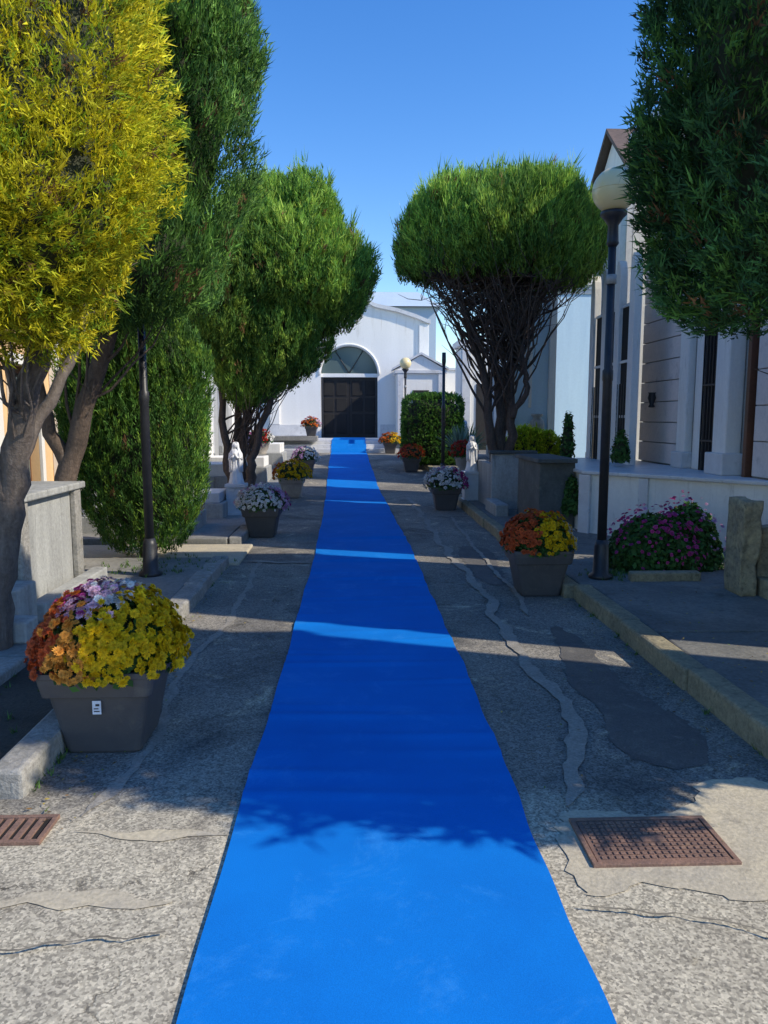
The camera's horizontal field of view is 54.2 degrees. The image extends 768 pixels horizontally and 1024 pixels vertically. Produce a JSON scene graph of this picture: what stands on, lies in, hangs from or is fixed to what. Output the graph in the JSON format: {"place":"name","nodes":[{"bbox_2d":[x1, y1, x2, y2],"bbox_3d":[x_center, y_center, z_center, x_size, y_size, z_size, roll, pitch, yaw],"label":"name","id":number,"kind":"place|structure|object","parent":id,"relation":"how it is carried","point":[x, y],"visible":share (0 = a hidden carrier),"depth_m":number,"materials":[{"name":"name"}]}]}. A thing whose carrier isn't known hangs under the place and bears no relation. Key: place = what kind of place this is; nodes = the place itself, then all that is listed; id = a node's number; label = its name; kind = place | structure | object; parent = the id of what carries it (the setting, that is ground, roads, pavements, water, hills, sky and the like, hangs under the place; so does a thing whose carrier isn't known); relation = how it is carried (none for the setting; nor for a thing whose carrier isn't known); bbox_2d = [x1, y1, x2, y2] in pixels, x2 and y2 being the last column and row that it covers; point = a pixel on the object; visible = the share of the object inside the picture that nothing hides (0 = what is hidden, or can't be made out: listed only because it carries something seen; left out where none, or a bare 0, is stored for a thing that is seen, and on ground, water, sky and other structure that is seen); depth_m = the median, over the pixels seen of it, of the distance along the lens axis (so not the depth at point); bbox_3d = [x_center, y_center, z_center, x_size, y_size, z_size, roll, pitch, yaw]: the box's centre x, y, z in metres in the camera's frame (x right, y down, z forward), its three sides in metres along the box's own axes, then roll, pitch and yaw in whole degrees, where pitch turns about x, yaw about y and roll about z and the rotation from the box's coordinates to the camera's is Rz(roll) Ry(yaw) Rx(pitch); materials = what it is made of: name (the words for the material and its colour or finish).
{"place":"outdoors","nodes":[
{"label":"outdoors","id":0,"kind":"place"},
{"bbox_2d":[0,450,309,798],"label":"pavement","id":1,"kind":"structure","parent":0,"point":[32,746],"depth_m":6.08,"materials":[{"name":"concrete"}]},
{"bbox_2d":[0,331,61,480],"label":"orange tomb chapel","id":2,"kind":"structure","parent":1,"relation":"on","point":[43,463],"depth_m":10.68,"materials":[{"name":"paint"}]},
{"bbox_2d":[15,366,31,480],"bbox_3d":[-5.027,-0.879,10.243,0.055,2.198,0.796,0,7,-2],"label":"door","id":3,"kind":"structure","parent":2,"relation":"in","point":[17,369],"depth_m":10.32,"materials":[{"name":"brown metal"}]},
{"bbox_2d":[11,481,107,643],"bbox_3d":[-3.290,0.300,5.891,1.750,0.940,1.950,0,7,-2],"label":"concrete family tomb","id":4,"kind":"object","parent":1,"relation":"on","point":[51,562],"visible":0.65,"depth_m":6.04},
{"bbox_2d":[50,310,216,557],"bbox_3d":[-2.733,-0.975,8.267,1.797,3.089,1.584,0,7,-2],"label":"columnar cypress","id":5,"kind":"object","parent":1,"relation":"on","point":[110,469],"visible":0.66,"depth_m":7.90,"materials":[{"name":"green plant"}]},
{"bbox_2d":[82,492,205,532],"bbox_3d":[-3.276,-0.274,10.232,1.500,1.100,0.900,0,7,-2],"label":"marble grave","id":6,"kind":"object","parent":1,"relation":"on","point":[87,527],"visible":0.11,"depth_m":9.86,"materials":[{"name":"grey stone"}]},
{"bbox_2d":[137,324,162,576],"bbox_3d":[-2.241,-1.063,7.015,0.388,3.367,0.388,0,7,-2],"label":"street lamp","id":7,"kind":"object","parent":1,"relation":"on","point":[150,561],"visible":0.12,"depth_m":7.07,"materials":[{"name":"metal"}]},
{"bbox_2d":[191,373,215,455],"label":"stone tomb chapel","id":8,"kind":"structure","parent":1,"relation":"on","point":[214,453],"depth_m":20.41,"materials":[{"name":"grey stone"}]},
{"bbox_2d":[192,488,227,518],"bbox_3d":[-3.127,-0.464,11.626,1.400,1.130,0.900,0,7,-2],"label":"marble grave","id":9,"kind":"object","parent":1,"relation":"on","point":[216,505],"visible":0.1,"depth_m":11.28,"materials":[{"name":"white stone"}]},
{"bbox_2d":[213,380,228,454],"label":"chapel","id":10,"kind":"structure","parent":1,"relation":"on","point":[218,443],"depth_m":21.22,"materials":[{"name":"white paint"}]},
{"bbox_2d":[203,462,255,487],"bbox_3d":[-3.455,-1.211,15.050,1.600,1.750,1.000,0,7,-2],"label":"marble grave","id":11,"kind":"object","parent":1,"relation":"on","point":[218,475],"visible":0.04,"depth_m":14.65,"materials":[{"name":"grey stone"}]},
{"bbox_2d":[224,442,247,514],"bbox_3d":[-2.311,-0.519,11.750,0.320,1.150,0.320,0,7,-2],"label":"madonna statue","id":12,"kind":"object","parent":1,"relation":"on","point":[235,485],"visible":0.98,"depth_m":11.65,"materials":[{"name":"white stone"}]},
{"bbox_2d":[204,414,271,482],"bbox_3d":[-3.432,-1.470,17.136,1.600,1.600,1.000,0,7,-2],"label":"marble grave","id":13,"kind":"object","parent":1,"relation":"on","point":[263,471],"visible":0.34,"depth_m":16.76,"materials":[{"name":"white marble"},{"name":"grey marble"}]},
{"bbox_2d":[253,428,274,454],"bbox_3d":[-2.837,-1.657,17.450,0.623,0.629,0.655,0,7,-2],"label":"grave flower pot","id":14,"kind":"object","parent":13,"relation":"on","point":[267,440],"visible":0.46,"depth_m":17.32,"materials":[{"name":"stone"}]},
{"bbox_2d":[220,403,286,468],"bbox_3d":[-3.431,-2.041,19.787,1.600,1.750,1.200,0,7,-2],"label":"marble grave","id":15,"kind":"object","parent":1,"relation":"on","point":[276,453],"visible":0.33,"depth_m":19.32,"materials":[{"name":"white marble"},{"name":"grey marble"}]},
{"bbox_2d":[233,432,262,460],"bbox_3d":[-2.811,-1.370,15.470,0.622,0.633,0.613,0,7,-2],"label":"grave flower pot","id":16,"kind":"object","parent":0,"point":[248,444],"visible":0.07,"depth_m":15.37,"materials":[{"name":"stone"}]},
{"bbox_2d":[0,453,767,1023],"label":"asphalt road","id":17,"kind":"structure","parent":0,"point":[106,895],"depth_m":3.20,"materials":[{"name":"grey asphalt"}]},
{"bbox_2d":[0,814,59,845],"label":"drain grate","id":18,"kind":"object","parent":17,"relation":"on","point":[24,830],"visible":1,"depth_m":2.93,"materials":[{"name":"metal"}]},
{"bbox_2d":[0,0,193,650],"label":"golden thuja tree","id":19,"kind":"object","parent":17,"relation":"on","point":[73,189],"visible":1,"depth_m":3.81,"materials":[{"name":"yellow plant"}]},
{"bbox_2d":[23,575,194,752],"bbox_3d":[-1.367,0.729,3.725,0.826,0.824,0.786,0,7,-2],"label":"chrysanthemum planter","id":20,"kind":"object","parent":17,"relation":"on","point":[105,653],"visible":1,"depth_m":3.52,"materials":[{"name":"grey plastic"}]},
{"bbox_2d":[13,0,277,480],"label":"tall thuja tree","id":21,"kind":"object","parent":17,"relation":"on","point":[219,64],"visible":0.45,"depth_m":5.93,"materials":[{"name":"green plant"}]},
{"bbox_2d":[233,482,290,537],"bbox_3d":[-1.664,-0.046,10.224,0.790,0.746,0.783,0,7,-2],"label":"chrysanthemum planter","id":22,"kind":"object","parent":17,"relation":"on","point":[261,509],"visible":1,"depth_m":10.03,"materials":[{"name":"grey plastic"}]},
{"bbox_2d":[183,150,383,491],"bbox_3d":[-1.880,-2.974,12.778,3.795,5.938,3.047,0,7,-2],"label":"leaning thuja tree","id":23,"kind":"object","parent":17,"relation":"on","point":[302,276],"visible":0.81,"depth_m":11.91,"materials":[{"name":"green plant"}]},
{"bbox_2d":[272,458,312,497],"bbox_3d":[-1.851,-0.700,15.177,0.831,0.800,0.841,0,7,-2],"label":"chrysanthemum planter","id":24,"kind":"object","parent":17,"relation":"on","point":[291,476],"visible":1,"depth_m":14.97,"materials":[{"name":"stone"}]},
{"bbox_2d":[291,446,320,475],"bbox_3d":[-1.964,-1.281,18.726,0.785,0.754,0.750,0,7,-2],"label":"chrysanthemum planter","id":25,"kind":"object","parent":17,"relation":"on","point":[308,457],"visible":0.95,"depth_m":18.53,"materials":[{"name":"grey plastic"}]},
{"bbox_2d":[270,436,399,452],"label":"entrance steps","id":26,"kind":"structure","parent":17,"relation":"on","point":[323,445],"depth_m":25.16,"materials":[{"name":"grey stone"}]},
{"bbox_2d":[300,415,321,435],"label":"chrysanthemum planter","id":27,"kind":"object","parent":26,"relation":"on","point":[311,425],"visible":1,"depth_m":24.90,"materials":[{"name":"grey plastic"}]},
{"bbox_2d":[400,357,410,397],"bbox_3d":[0.703,-3.567,24.791,0.388,3.017,0.388,0,7,-2],"label":"street lamp","id":28,"kind":"object","parent":26,"relation":"on","point":[405,363],"visible":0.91,"depth_m":24.55,"materials":[{"name":"glass"}]},
{"bbox_2d":[1,552,762,790],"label":"grass weeds","id":29,"kind":"object","parent":17,"relation":"on","point":[613,572],"depth_m":7.10,"materials":[{"name":"green plant"}]},
{"bbox_2d":[378,431,400,453],"bbox_3d":[0.184,-2.275,24.533,0.770,0.715,0.807,0,7,-2],"label":"chrysanthemum planter","id":30,"kind":"object","parent":17,"relation":"on","point":[389,441],"visible":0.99,"depth_m":24.35,"materials":[{"name":"grey plastic"}]},
{"bbox_2d":[176,437,616,1023],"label":"blue carpet","id":31,"kind":"object","parent":17,"relation":"on","point":[384,861],"visible":1,"depth_m":2.81,"materials":[{"name":"blue carpet"}]},
{"bbox_2d":[396,443,425,471],"bbox_3d":[0.702,-1.423,19.512,0.756,0.751,0.764,0,7,-2],"label":"chrysanthemum planter","id":32,"kind":"object","parent":17,"relation":"on","point":[410,454],"visible":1,"depth_m":19.33,"materials":[{"name":"grey plastic"}]},
{"bbox_2d":[396,373,437,431],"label":"walls","id":33,"kind":"structure","parent":17,"relation":"on","point":[417,381],"depth_m":27.30,"materials":[{"name":"paint"}]},
{"bbox_2d":[397,373,441,435],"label":"pilasters","id":34,"kind":"object","parent":33,"relation":"attached to","point":[400,386],"visible":0.39,"depth_m":27.25,"materials":[{"name":"white paint"}]},
{"bbox_2d":[393,370,446,374],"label":"cornice","id":35,"kind":"structure","parent":33,"relation":"on","point":[395,372],"depth_m":27.16,"materials":[{"name":"white paint"}]},
{"bbox_2d":[391,353,420,371],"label":"raking cornice","id":36,"kind":"structure","parent":35,"relation":"on","point":[411,359],"depth_m":27.04,"materials":[{"name":"grey stone"}]},
{"bbox_2d":[396,355,445,369],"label":"pediment","id":37,"kind":"structure","parent":35,"relation":"on","point":[420,362],"depth_m":27.17,"materials":[{"name":"paint"}]},
{"bbox_2d":[421,352,448,370],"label":"raking cornice","id":38,"kind":"structure","parent":35,"relation":"on","point":[433,360],"depth_m":27.09,"materials":[{"name":"grey stone"}]},
{"bbox_2d":[412,390,428,399],"bbox_3d":[1.338,-3.586,27.418,0.600,1.700,0.027,0,7,-2],"label":"door","id":39,"kind":"structure","parent":33,"relation":"attached to","point":[418,391],"depth_m":27.30,"materials":[{"name":"brown metal"}]},
{"bbox_2d":[399,391,465,466],"bbox_3d":[1.306,-2.267,20.340,1.829,2.092,1.636,0,7,-2],"label":"clipped hedge","id":40,"kind":"object","parent":17,"relation":"on","point":[421,421],"visible":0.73,"depth_m":19.73,"materials":[{"name":"green plant"}]},
{"bbox_2d":[423,466,468,509],"bbox_3d":[1.086,-0.432,13.207,0.816,0.770,0.872,0,7,-2],"label":"chrysanthemum planter","id":41,"kind":"object","parent":17,"relation":"on","point":[445,488],"visible":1,"depth_m":13.00,"materials":[{"name":"grey plastic"}]},
{"bbox_2d":[499,508,577,595],"bbox_3d":[1.419,0.353,6.902,0.737,0.779,0.748,0,7,-2],"label":"chrysanthemum planter","id":42,"kind":"object","parent":17,"relation":"on","point":[538,552],"visible":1,"depth_m":6.70,"materials":[{"name":"grey plastic"}]},
{"bbox_2d":[569,815,741,867],"bbox_3d":[1.013,1.247,2.851,0.540,0.016,0.320,0,7,-2],"label":"drain grate","id":43,"kind":"object","parent":17,"relation":"on","point":[644,841],"visible":1,"depth_m":2.83,"materials":[{"name":"metal"}]},
{"bbox_2d":[212,0,692,367],"label":"sky","id":44,"kind":"structure","parent":0,"point":[375,92],"materials":[{"name":"blue"}]},
{"bbox_2d":[448,439,478,470],"bbox_3d":[1.591,-1.146,15.044,0.612,0.635,0.617,0,7,-2],"label":"red flower pot","id":45,"kind":"object","parent":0,"point":[458,453],"visible":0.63,"depth_m":14.91,"materials":[{"name":"stone"}]},
{"bbox_2d":[455,347,487,435],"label":"walls","id":46,"kind":"structure","parent":0,"point":[458,379],"depth_m":24.49,"materials":[{"name":"white paint"}]},
{"bbox_2d":[461,346,470,433],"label":"pilasters","id":47,"kind":"object","parent":46,"relation":"attached to","point":[465,391],"visible":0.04,"depth_m":24.31,"materials":[{"name":"white paint"}]},
{"bbox_2d":[452,339,485,349],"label":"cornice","id":48,"kind":"structure","parent":46,"relation":"on","point":[456,345],"depth_m":24.66,"materials":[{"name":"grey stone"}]},
{"bbox_2d":[476,384,485,449],"bbox_3d":[3.346,-3.048,24.534,0.700,2.250,0.027,0,7,-2],"label":"door","id":49,"kind":"structure","parent":46,"relation":"attached to","point":[480,424],"depth_m":24.52,"materials":[{"name":"brown metal"}]},
{"bbox_2d":[515,295,553,433],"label":"wall","id":50,"kind":"structure","parent":0,"point":[539,392],"depth_m":14.82,"materials":[{"name":"grey paint"}]},
{"bbox_2d":[507,298,557,437],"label":"pilasters","id":51,"kind":"object","parent":50,"relation":"attached to","point":[551,381],"visible":0.25,"depth_m":14.74,"materials":[{"name":"white paint"}]},
{"bbox_2d":[530,414,544,429],"bbox_3d":[3.007,-1.665,14.778,0.300,0.530,0.300,0,7,-2],"label":"urn","id":52,"kind":"object","parent":50,"relation":"attached to","point":[538,420],"visible":0.52,"depth_m":14.66,"materials":[{"name":"grey stone"}]},
{"bbox_2d":[424,450,767,759],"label":"pavement","id":53,"kind":"structure","parent":0,"point":[719,689],"depth_m":5.41,"materials":[{"name":"concrete"}]},
{"bbox_2d":[440,352,445,471],"bbox_3d":[1.377,-2.222,17.421,0.220,2.900,0.220,0,7,-2],"label":"dark iron post","id":54,"kind":"object","parent":53,"relation":"on","point":[443,408],"visible":0.78,"depth_m":17.38,"materials":[{"name":"metal"}]},
{"bbox_2d":[436,424,485,450],"bbox_3d":[1.784,-1.719,17.550,1.355,0.748,1.505,-6,9,-39],"label":"yucca plant","id":55,"kind":"object","parent":53,"relation":"on","point":[461,436],"visible":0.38,"depth_m":17.46,"materials":[{"name":"green plant"}]},
{"bbox_2d":[446,422,486,450],"bbox_3d":[2.162,-1.847,18.605,1.614,0.841,1.622,2,7,18],"label":"yucca plant","id":56,"kind":"object","parent":53,"relation":"on","point":[477,438],"visible":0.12,"depth_m":18.63,"materials":[{"name":"green plant"}]},
{"bbox_2d":[461,435,478,500],"bbox_3d":[1.600,-0.791,13.676,0.340,1.210,0.340,0,7,-2],"label":"madonna statue","id":57,"kind":"object","parent":53,"relation":"on","point":[471,473],"visible":0.87,"depth_m":13.57,"materials":[{"name":"white stone"}]},
{"bbox_2d":[486,306,506,457],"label":"white tomb chapel","id":58,"kind":"structure","parent":53,"relation":"on","point":[494,416],"depth_m":21.79,"materials":[{"name":"paint"}]},
{"bbox_2d":[485,498,508,515],"bbox_3d":[1.771,-0.070,11.821,0.200,0.200,0.930,0,7,-2],"label":"footing","id":59,"kind":"object","parent":53,"relation":"on","point":[495,507],"visible":0.87,"depth_m":11.45,"materials":[{"name":"grey concrete"}]},
{"bbox_2d":[477,454,518,508],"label":"walls","id":60,"kind":"structure","parent":53,"relation":"on","point":[498,476],"depth_m":12.28,"materials":[{"name":"grey concrete"}]},
{"bbox_2d":[488,450,537,453],"bbox_3d":[2.101,-0.979,12.269,0.780,0.048,0.200,0,7,-2],"label":"cap","id":61,"kind":"object","parent":60,"relation":"on","point":[512,452],"visible":1,"depth_m":12.18,"materials":[{"name":"stone"}]},
{"bbox_2d":[506,423,562,455],"bbox_3d":[2.830,-1.118,14.056,1.436,1.164,0.981,0,7,-2],"label":"yellow green hedge","id":62,"kind":"object","parent":53,"relation":"on","point":[541,441],"visible":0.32,"depth_m":13.78,"materials":[{"name":"green plant"}]},
{"bbox_2d":[515,454,577,527],"bbox_3d":[2.284,-0.319,10.755,0.530,0.960,1.480,0,7,-2],"label":"dark granite tomb","id":63,"kind":"object","parent":53,"relation":"on","point":[542,478],"visible":0.77,"depth_m":10.11,"materials":[{"name":"stone"}]},
{"bbox_2d":[506,277,592,457],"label":"pale blue tomb chapel","id":64,"kind":"structure","parent":53,"relation":"on","point":[572,358],"depth_m":16.39,"materials":[{"name":"paint"}]},
{"bbox_2d":[577,474,591,532],"bbox_3d":[2.622,-0.102,9.755,0.120,0.778,0.182,-5,9,-37],"label":"corner post","id":65,"kind":"object","parent":53,"relation":"on","point":[584,501],"visible":0.79,"depth_m":9.70,"materials":[{"name":"grey stone"}]},
{"bbox_2d":[588,167,633,579],"bbox_3d":[2.019,-1.196,6.783,0.388,3.647,0.388,0,7,-2],"label":"street lamp","id":66,"kind":"object","parent":53,"relation":"on","point":[607,188],"visible":0.85,"depth_m":6.71,"materials":[{"name":"metal"}]},
{"bbox_2d":[585,129,647,460],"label":"brown roof mausoleum","id":67,"kind":"structure","parent":53,"relation":"on","point":[609,156],"depth_m":12.69,"materials":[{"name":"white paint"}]},
{"bbox_2d":[637,478,648,515],"bbox_3d":[3.169,-0.027,9.155,0.106,0.778,0.132,-6,9,-40],"label":"post","id":68,"kind":"object","parent":53,"relation":"on","point":[643,491],"visible":0.43,"depth_m":9.09,"materials":[{"name":"grey stone"}]},
{"bbox_2d":[607,490,725,572],"bbox_3d":[2.792,0.207,7.480,1.281,0.826,1.059,0,7,-2],"label":"chrysanthemum bush","id":69,"kind":"object","parent":53,"relation":"on","point":[685,537],"visible":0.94,"depth_m":7.28,"materials":[{"name":"green plant"}]},
{"bbox_2d":[573,472,767,551],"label":"wall","id":70,"kind":"structure","parent":53,"relation":"on","point":[623,495],"depth_m":8.88,"materials":[{"name":"white paint"}]},
{"bbox_2d":[560,474,578,516],"bbox_3d":[2.512,-0.238,10.068,0.299,0.606,0.296,0,7,-2],"label":"ivy plant","id":71,"kind":"object","parent":70,"relation":"attached to","point":[569,503],"visible":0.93,"depth_m":9.99,"materials":[{"name":"green plant"}]},
{"bbox_2d":[573,458,767,485],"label":"coping","id":72,"kind":"object","parent":70,"relation":"on","point":[640,469],"visible":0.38,"depth_m":9.32,"materials":[{"name":"grey stone"}]},
{"bbox_2d":[559,410,576,457],"bbox_3d":[3.003,-1.252,12.258,0.280,0.804,0.272,0,7,-2],"label":"ivy plant","id":73,"kind":"object","parent":72,"relation":"on","point":[567,446],"visible":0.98,"depth_m":12.20,"materials":[{"name":"green plant"}]},
{"bbox_2d":[586,252,642,464],"bbox_3d":[3.520,-2.274,11.594,0.110,2.970,2.000,0,7,-2],"label":"gothic pillar screen","id":74,"kind":"object","parent":72,"relation":"on","point":[626,351],"visible":0.76,"depth_m":11.18,"materials":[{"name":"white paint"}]},
{"bbox_2d":[610,429,630,463],"bbox_3d":[3.279,-0.910,10.399,0.282,0.486,0.293,0,7,-2],"label":"ivy plant","id":75,"kind":"object","parent":72,"relation":"on","point":[620,451],"visible":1,"depth_m":10.33,"materials":[{"name":"green plant"}]},
{"bbox_2d":[630,76,767,479],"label":"travertine mausoleum","id":76,"kind":"structure","parent":72,"relation":"on","point":[704,405],"depth_m":9.62,"materials":[{"name":"white stone"}]},
{"bbox_2d":[700,321,716,469],"bbox_3d":[4.134,-1.690,9.345,0.038,2.370,0.550,0,7,-2],"label":"door","id":77,"kind":"structure","parent":76,"relation":"in","point":[708,321],"depth_m":9.51,"materials":[{"name":"brown metal"}]},
{"bbox_2d":[614,0,767,373],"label":"thuja tree","id":78,"kind":"object","parent":53,"relation":"on","point":[703,197],"visible":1,"depth_m":3.16,"materials":[{"name":"green plant"}]},
{"bbox_2d":[724,496,767,599],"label":"weathered stone post","id":79,"kind":"object","parent":53,"relation":"on","point":[746,564],"visible":0.98,"depth_m":6.25,"materials":[{"name":"grey stone"}]},
{"bbox_3d":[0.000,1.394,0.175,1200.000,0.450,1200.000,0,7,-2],"label":"ground","id":80,"kind":"structure","parent":0,"visible":0},
{"bbox_2d":[242,371,454,431],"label":"wall","id":81,"kind":"structure","parent":80,"relation":"on","point":[449,381],"depth_m":28.80,"materials":[{"name":"paint"}]},
{"bbox_2d":[269,301,430,437],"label":"white chapel","id":82,"kind":"structure","parent":80,"relation":"on","point":[349,390],"depth_m":28.65,"materials":[{"name":"paint"}]},
{"bbox_2d":[323,377,374,436],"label":"door leaves","id":83,"kind":"structure","parent":82,"relation":"in","point":[363,379],"depth_m":28.93,"materials":[{"name":"black wood"}]},
{"bbox_2d":[324,381,374,433],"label":"door panels","id":84,"kind":"structure","parent":82,"relation":"in","point":[341,386],"depth_m":28.91,"materials":[{"name":"black wood"}]},
{"bbox_2d":[369,292,440,359],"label":"distant pale building","id":85,"kind":"structure","parent":80,"relation":"on","point":[423,308],"depth_m":43.05,"materials":[{"name":"white paint"}]},
{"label":"soil","id":86,"kind":"structure","parent":0,"visible":0},
{"bbox_2d":[389,149,607,461],"bbox_3d":[1.914,-3.011,12.330,3.694,5.782,3.097,0,7,-2],"label":"umbrella thuja tree","id":87,"kind":"object","parent":86,"relation":"in","point":[531,234],"visible":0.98,"depth_m":11.53,"materials":[{"name":"green plant"}]}
]}

